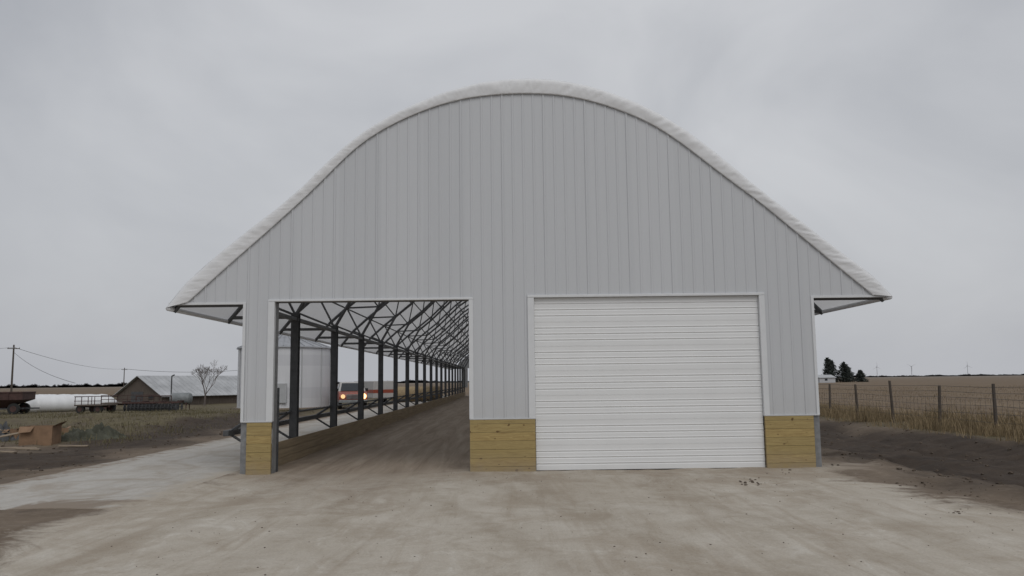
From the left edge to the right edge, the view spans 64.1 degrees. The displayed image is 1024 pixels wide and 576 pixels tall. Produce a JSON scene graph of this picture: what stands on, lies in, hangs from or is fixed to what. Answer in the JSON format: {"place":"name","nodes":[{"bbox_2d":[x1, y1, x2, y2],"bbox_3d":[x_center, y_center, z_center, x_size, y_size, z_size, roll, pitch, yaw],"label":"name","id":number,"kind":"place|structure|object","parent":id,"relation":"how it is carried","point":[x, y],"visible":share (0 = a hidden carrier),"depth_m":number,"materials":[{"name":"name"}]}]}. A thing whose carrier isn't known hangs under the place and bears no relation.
{"place":"outdoors","nodes":[
{"label":"outdoors","id":0,"kind":"place"},
{"bbox_2d":[0,397,443,509],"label":"pavement","id":1,"kind":"structure","parent":0,"point":[133,481],"depth_m":16.50,"materials":[{"name":"concrete"}]},
{"bbox_2d":[409,386,419,401],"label":"round bale","id":2,"kind":"object","parent":1,"relation":"on","point":[411,389],"visible":0.31,"depth_m":77.58,"materials":[{"name":"plant"}]},
{"bbox_2d":[418,386,429,400],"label":"round bale","id":3,"kind":"object","parent":1,"relation":"on","point":[427,390],"visible":0.31,"depth_m":78.96,"materials":[{"name":"plant"}]},
{"bbox_2d":[429,386,439,399],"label":"round bale","id":4,"kind":"object","parent":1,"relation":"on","point":[433,389],"visible":0.09,"depth_m":80.22,"materials":[{"name":"plant"}]},
{"bbox_2d":[0,382,1023,575],"bbox_3d":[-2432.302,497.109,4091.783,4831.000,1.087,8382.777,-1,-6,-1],"label":"ground","id":5,"kind":"structure","parent":0,"point":[304,514],"depth_m":11.59,"materials":[{"name":"concrete"}]},
{"bbox_2d":[0,421,18,441],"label":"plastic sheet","id":6,"kind":"object","parent":5,"relation":"on","point":[6,427],"visible":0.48,"depth_m":28.47,"materials":[{"name":"plastic"}]},
{"bbox_2d":[0,432,18,437],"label":"scrap board","id":7,"kind":"object","parent":5,"relation":"on","point":[6,435],"visible":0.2,"depth_m":27.71,"materials":[{"name":"beige wood"}]},
{"bbox_2d":[2,428,18,438],"bbox_3d":[-17.309,5.093,28.573,0.812,0.518,0.609,-4,-7,28],"label":"cardboard box","id":8,"kind":"object","parent":5,"relation":"on","point":[14,431],"visible":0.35,"depth_m":28.37,"materials":[{"name":"brown cardboard"}]},
{"bbox_2d":[7,345,19,391],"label":"utility pole","id":9,"kind":"object","parent":5,"relation":"on","point":[11,386],"visible":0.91,"depth_m":136.05,"materials":[{"name":"brown wood"}]},
{"bbox_2d":[0,447,37,448],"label":"scrap board","id":10,"kind":"object","parent":5,"relation":"on","point":[18,447],"visible":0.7,"depth_m":25.41,"materials":[{"name":"beige wood"}]},
{"bbox_2d":[0,391,39,413],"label":"grain wagon","id":11,"kind":"object","parent":5,"relation":"on","point":[10,402],"visible":0.99,"depth_m":55.95,"materials":[{"name":"red paint"}]},
{"bbox_2d":[15,448,40,449],"bbox_3d":[-14.811,4.924,24.998,0.800,0.035,0.110,0,-2,8],"label":"scrap board","id":12,"kind":"object","parent":5,"relation":"on","point":[27,448],"visible":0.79,"depth_m":24.98,"materials":[{"name":"beige wood"}]},
{"bbox_2d":[18,421,66,445],"bbox_3d":[-15.448,4.789,26.914,1.218,0.777,0.914,0,-7,-7],"label":"cardboard box","id":13,"kind":"object","parent":5,"relation":"on","point":[45,435],"visible":0.85,"depth_m":26.64,"materials":[{"name":"brown cardboard"}]},
{"bbox_2d":[61,426,70,433],"bbox_3d":[-17.063,5.436,31.001,0.580,0.370,0.435,5,-9,-40],"label":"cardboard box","id":14,"kind":"object","parent":5,"relation":"on","point":[65,429],"visible":0.27,"depth_m":30.96,"materials":[{"name":"brown cardboard"}]},
{"bbox_2d":[26,394,116,411],"bbox_3d":[-33.840,8.819,63.120,2.530,1.326,6.734,-6,-9,41],"label":"silage bag","id":15,"kind":"object","parent":5,"relation":"on","point":[59,402],"visible":0.59,"depth_m":61.55,"materials":[{"name":"white plastic"}]},
{"bbox_2d":[57,445,88,446],"bbox_3d":[-13.812,4.970,25.732,0.900,0.035,0.110,1,-2,-6],"label":"scrap board","id":16,"kind":"object","parent":5,"relation":"on","point":[72,445],"visible":1,"depth_m":25.68,"materials":[{"name":"beige wood"}]},
{"bbox_2d":[61,422,126,441],"bbox_3d":[-14.592,4.993,28.210,2.375,0.725,1.268,-1,-6,-1],"label":"tarp","id":17,"kind":"object","parent":5,"relation":"on","point":[101,431],"visible":0.77,"depth_m":27.95,"materials":[{"name":"plastic"}]},
{"bbox_2d":[74,396,117,413],"bbox_3d":[-28.344,7.947,55.709,2.000,1.168,1.825,-2,-7,7],"label":"hay wagon","id":18,"kind":"object","parent":5,"relation":"on","point":[96,408],"visible":0.9,"depth_m":54.99,"materials":[{"name":"grey paint"}]},
{"bbox_2d":[101,394,159,410],"bbox_3d":[-29.219,8.770,62.654,3.800,1.168,1.825,1,-7,-11],"label":"hay wagon","id":19,"kind":"object","parent":5,"relation":"on","point":[114,402],"visible":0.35,"depth_m":61.70,"materials":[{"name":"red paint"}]},
{"bbox_2d":[122,395,183,411],"bbox_3d":[-25.318,8.138,57.735,3.800,1.080,1.702,0,-7,-6],"label":"disc harrow","id":20,"kind":"object","parent":5,"relation":"on","point":[136,406],"visible":0.97,"depth_m":57.22,"materials":[{"name":"red paint"}]},
{"bbox_2d":[114,376,237,404],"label":"shed","id":21,"kind":"structure","parent":5,"relation":"on","point":[223,389],"depth_m":78.35,"materials":[{"name":"metal"}]},
{"bbox_2d":[131,392,142,401],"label":"door","id":22,"kind":"structure","parent":21,"relation":"in","point":[133,394],"depth_m":76.66,"materials":[{"name":"wood"}]},
{"bbox_2d":[0,404,356,448],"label":"rough grass","id":23,"kind":"structure","parent":5,"relation":"on","point":[147,414],"depth_m":39.31,"materials":[{"name":"brown plant"}]},
{"bbox_2d":[169,374,192,408],"bbox_3d":[-24.620,7.740,60.806,1.548,2.647,0.840,-1,-6,-1],"label":"fuel tank","id":24,"kind":"object","parent":5,"relation":"on","point":[187,398],"visible":0.69,"depth_m":60.43,"materials":[{"name":"grey metal"}]},
{"bbox_2d":[191,359,227,405],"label":"bare tree","id":25,"kind":"object","parent":5,"relation":"on","point":[206,373],"visible":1,"depth_m":74.97,"materials":[{"name":"brown plant"}]},
{"bbox_2d":[234,334,330,409],"bbox_3d":[-17.539,6.250,63.050,7.240,6.020,7.240,-1,-6,-1],"label":"grain bin","id":26,"kind":"object","parent":5,"relation":"on","point":[314,377],"visible":0.48,"depth_m":60.76,"materials":[{"name":"white metal"}]},
{"bbox_2d":[337,382,367,408],"bbox_3d":[-11.978,7.947,60.794,2.360,1.934,5.700,1,-7,-14],"label":"pickup truck","id":27,"kind":"object","parent":5,"relation":"on","point":[347,392],"visible":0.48,"depth_m":58.59,"materials":[{"name":"red paint"}]},
{"bbox_2d":[354,381,392,401],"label":"cargo trailer","id":28,"kind":"object","parent":5,"relation":"on","point":[372,387],"visible":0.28,"depth_m":71.23,"materials":[{"name":"white paint"}]},
{"bbox_2d":[391,387,404,401],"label":"round bale","id":29,"kind":"object","parent":5,"relation":"on","point":[401,391],"visible":0.16,"depth_m":76.18,"materials":[{"name":"plant"}]},
{"bbox_2d":[0,418,1023,574],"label":"earth clods","id":30,"kind":"object","parent":5,"relation":"on","point":[844,454],"visible":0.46,"depth_m":19.65,"materials":[{"name":"brown soil"}]},
{"bbox_2d":[166,78,892,474],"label":"barn","id":31,"kind":"structure","parent":5,"relation":"on","point":[574,276],"depth_m":17.68,"materials":[{"name":"white metal"}]},
{"bbox_2d":[534,296,764,470],"bbox_3d":[2.915,2.018,17.493,4.840,3.674,0.053,-1,-6,-1],"label":"overhead door","id":32,"kind":"structure","parent":31,"relation":"in","point":[656,419],"depth_m":17.47,"materials":[{"name":"white paint"}]},
{"bbox_2d":[818,381,1023,431],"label":"wire fence","id":33,"kind":"object","parent":5,"relation":"on","point":[994,393],"visible":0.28,"depth_m":30.37,"materials":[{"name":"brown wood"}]},
{"bbox_2d":[0,0,1023,385],"label":"sky","id":34,"kind":"structure","parent":0,"point":[140,140],"materials":[{"name":"grey"}]},
{"bbox_2d":[818,375,1023,419],"bbox_3d":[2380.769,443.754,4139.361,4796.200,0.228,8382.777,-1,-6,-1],"label":"field","id":35,"kind":"structure","parent":0,"point":[1011,381],"depth_m":95.45,"materials":[{"name":"brown plant"}]},
{"bbox_2d":[0,374,1023,387],"bbox_3d":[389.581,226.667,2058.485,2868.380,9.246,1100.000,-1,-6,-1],"label":"distant tree line","id":36,"kind":"object","parent":35,"relation":"on","point":[90,385],"visible":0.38,"depth_m":1500.84,"materials":[{"name":"black plant"}]},
{"bbox_2d":[818,375,836,382],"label":"farmhouse","id":37,"kind":"object","parent":35,"relation":"on","point":[826,378],"visible":0.82,"depth_m":278.77,"materials":[{"name":"metal"}]},
{"bbox_2d":[821,357,837,381],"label":"evergreen tree","id":38,"kind":"object","parent":35,"relation":"on","point":[827,370],"visible":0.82,"depth_m":296.76,"materials":[{"name":"green plant"}]},
{"bbox_2d":[824,359,837,381],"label":"evergreen tree","id":39,"kind":"object","parent":35,"relation":"on","point":[833,369],"visible":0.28,"depth_m":299.50,"materials":[{"name":"green plant"}]},
{"bbox_2d":[831,360,840,381],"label":"evergreen tree","id":40,"kind":"object","parent":35,"relation":"on","point":[834,368],"visible":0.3,"depth_m":302.19,"materials":[{"name":"green plant"}]},
{"bbox_2d":[837,361,853,381],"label":"evergreen tree","id":41,"kind":"object","parent":35,"relation":"on","point":[843,367],"visible":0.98,"depth_m":296.56,"materials":[{"name":"green plant"}]},
{"bbox_2d":[839,364,854,381],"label":"evergreen tree","id":42,"kind":"object","parent":35,"relation":"on","point":[848,368],"visible":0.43,"depth_m":299.30,"materials":[{"name":"green plant"}]},
{"bbox_2d":[854,370,868,381],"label":"evergreen tree","id":43,"kind":"object","parent":35,"relation":"on","point":[860,375],"visible":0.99,"depth_m":296.20,"materials":[{"name":"green plant"}]},
{"bbox_2d":[818,385,1023,417],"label":"corn stubble","id":44,"kind":"object","parent":35,"relation":"on","point":[1012,394],"visible":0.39,"depth_m":79.62,"materials":[{"name":"beige plant"}]},
{"bbox_2d":[819,398,1023,443],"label":"dry grass","id":45,"kind":"structure","parent":35,"relation":"on","point":[1013,428],"depth_m":29.89,"materials":[{"name":"beige plant"}]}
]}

